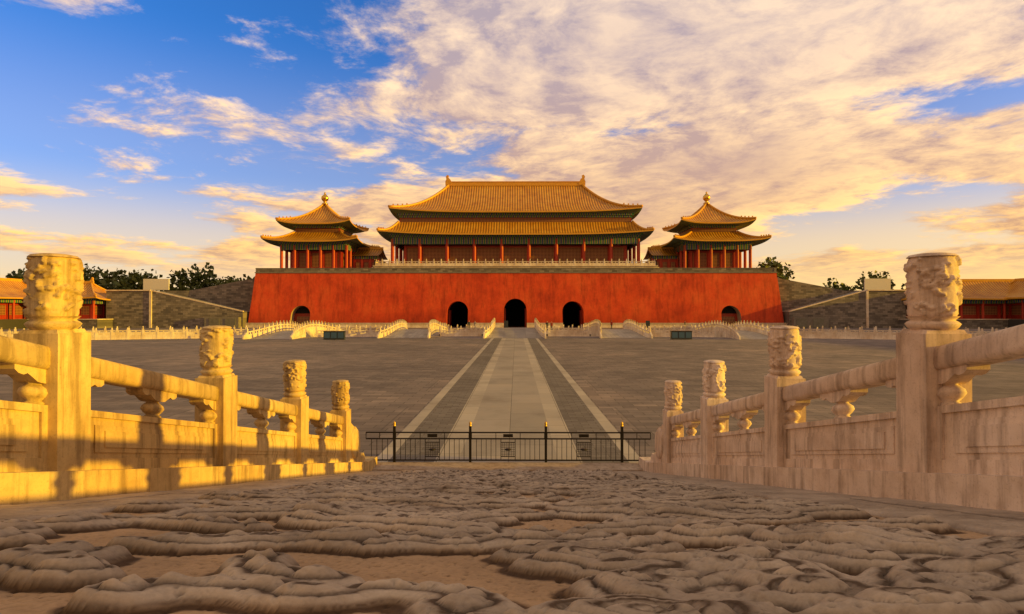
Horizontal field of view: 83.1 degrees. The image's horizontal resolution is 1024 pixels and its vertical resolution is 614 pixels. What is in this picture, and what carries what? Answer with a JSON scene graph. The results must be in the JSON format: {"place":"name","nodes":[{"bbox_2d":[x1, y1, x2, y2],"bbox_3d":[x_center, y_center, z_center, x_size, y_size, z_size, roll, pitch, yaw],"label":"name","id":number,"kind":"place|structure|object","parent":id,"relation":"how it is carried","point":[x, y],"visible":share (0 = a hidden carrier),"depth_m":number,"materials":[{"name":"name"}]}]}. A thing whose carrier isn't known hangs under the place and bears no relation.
{"place":"outdoors","nodes":[
{"label":"outdoors","id":0,"kind":"place"},
{"bbox_2d":[0,328,1023,456],"bbox_3d":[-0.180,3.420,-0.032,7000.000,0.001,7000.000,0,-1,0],"label":"ground","id":1,"kind":"structure","parent":0,"point":[402,383],"depth_m":34.08,"materials":[{"name":"stone"}]},
{"bbox_2d":[0,278,27,328],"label":"building","id":2,"kind":"structure","parent":1,"relation":"on","point":[12,293],"depth_m":123.41,"materials":[{"name":"orange tile"}]},
{"bbox_2d":[7,268,24,280],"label":"tree","id":3,"kind":"object","parent":1,"relation":"on","point":[17,276],"visible":0.17,"depth_m":150.33,"materials":[{"name":"green plant"}]},
{"bbox_2d":[0,277,112,327],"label":"gallery","id":4,"kind":"object","parent":1,"relation":"on","point":[92,311],"visible":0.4,"depth_m":127.98,"materials":[{"name":"red wood"}]},
{"bbox_2d":[83,263,101,278],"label":"tree","id":5,"kind":"object","parent":1,"relation":"on","point":[86,270],"visible":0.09,"depth_m":158.49,"materials":[{"name":"green plant"}]},
{"bbox_2d":[83,269,116,289],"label":"tree","id":6,"kind":"object","parent":1,"relation":"on","point":[96,279],"visible":0.18,"depth_m":154.10,"materials":[{"name":"green plant"}]},
{"bbox_2d":[98,268,141,289],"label":"tree","id":7,"kind":"object","parent":1,"relation":"on","point":[109,285],"visible":0.23,"depth_m":153.22,"materials":[{"name":"green plant"}]},
{"bbox_2d":[113,269,162,289],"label":"tree","id":8,"kind":"object","parent":1,"relation":"on","point":[133,278],"visible":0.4,"depth_m":146.37,"materials":[{"name":"green plant"}]},
{"bbox_2d":[156,270,194,290],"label":"tree","id":9,"kind":"object","parent":1,"relation":"on","point":[179,287],"visible":0.33,"depth_m":158.65,"materials":[{"name":"green plant"}]},
{"bbox_2d":[105,278,254,327],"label":"wall","id":10,"kind":"structure","parent":1,"relation":"on","point":[226,304],"depth_m":129.09,"materials":[{"name":"grey brick"}]},
{"bbox_2d":[0,253,377,504],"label":"balustrade","id":11,"kind":"object","parent":1,"relation":"on","point":[60,439],"visible":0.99,"depth_m":4.73,"materials":[{"name":"stone"}]},
{"bbox_2d":[171,262,220,289],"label":"tree","id":12,"kind":"object","parent":1,"relation":"on","point":[197,278],"visible":0.63,"depth_m":160.16,"materials":[{"name":"green plant"}]},
{"bbox_2d":[212,275,236,285],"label":"tree","id":13,"kind":"object","parent":1,"relation":"on","point":[221,281],"visible":0.09,"depth_m":155.03,"materials":[{"name":"green plant"}]},
{"bbox_2d":[238,274,254,280],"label":"tree","id":14,"kind":"object","parent":1,"relation":"on","point":[248,277],"visible":0.01,"depth_m":148.88,"materials":[{"name":"green plant"}]},
{"bbox_2d":[0,318,1006,339],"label":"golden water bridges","id":15,"kind":"structure","parent":1,"relation":"on","point":[400,329],"depth_m":80.63,"materials":[{"name":"beige stone"}]},
{"bbox_2d":[372,462,642,470],"bbox_3d":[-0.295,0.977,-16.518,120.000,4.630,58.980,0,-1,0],"label":"step","id":16,"kind":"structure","parent":1,"relation":"on","point":[402,466],"depth_m":12.60,"materials":[{"name":"stone"}]},
{"bbox_2d":[323,321,691,339],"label":"notice boards","id":17,"kind":"object","parent":1,"relation":"on","point":[333,335],"visible":0.88,"depth_m":72.53,"materials":[{"name":"grey"}]},
{"bbox_2d":[378,338,638,462],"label":"walkway","id":18,"kind":"structure","parent":1,"relation":"on","point":[512,385],"depth_m":19.35,"materials":[{"name":"beige stone"}]},
{"bbox_2d":[366,421,650,462],"bbox_3d":[-0.089,3.055,12.992,6.414,0.980,0.160,0,-1,0],"label":"iron barrier","id":19,"kind":"object","parent":18,"relation":"on","point":[470,438],"visible":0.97,"depth_m":12.98,"materials":[{"name":"black metal"}]},
{"bbox_2d":[0,469,1023,613],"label":"carved stone ramp","id":20,"kind":"structure","parent":1,"relation":"on","point":[508,541],"depth_m":1.76,"materials":[{"name":"stone"}]},
{"bbox_2d":[245,175,786,327],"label":"palace gate","id":21,"kind":"structure","parent":1,"relation":"on","point":[519,254],"depth_m":133.47,"materials":[{"name":"paint"}]},
{"bbox_2d":[756,256,794,279],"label":"tree","id":22,"kind":"object","parent":1,"relation":"on","point":[776,265],"visible":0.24,"depth_m":147.09,"materials":[{"name":"green plant"}]},
{"bbox_2d":[639,252,1023,511],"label":"balustrade","id":23,"kind":"object","parent":1,"relation":"on","point":[938,435],"visible":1,"depth_m":4.25,"materials":[{"name":"stone"}]},
{"bbox_2d":[823,278,855,290],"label":"tree","id":24,"kind":"object","parent":1,"relation":"on","point":[842,287],"visible":0.21,"depth_m":177.62,"materials":[{"name":"green plant"}]},
{"bbox_2d":[777,278,905,327],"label":"wall","id":25,"kind":"structure","parent":1,"relation":"on","point":[878,303],"depth_m":127.99,"materials":[{"name":"grey brick"}]},
{"bbox_2d":[849,270,895,290],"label":"tree","id":26,"kind":"object","parent":1,"relation":"on","point":[871,276],"visible":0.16,"depth_m":170.96,"materials":[{"name":"green plant"}]},
{"bbox_2d":[898,279,1015,328],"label":"gallery","id":27,"kind":"object","parent":1,"relation":"on","point":[983,301],"visible":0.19,"depth_m":126.56,"materials":[{"name":"red wood"}]},
{"bbox_2d":[1002,278,1023,327],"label":"building","id":28,"kind":"structure","parent":1,"relation":"on","point":[1016,310],"depth_m":124.50,"materials":[{"name":"orange brick"}]},
{"bbox_2d":[0,0,1023,290],"label":"sky","id":29,"kind":"structure","parent":0,"point":[163,136],"materials":[{"name":"blue"}]}
]}

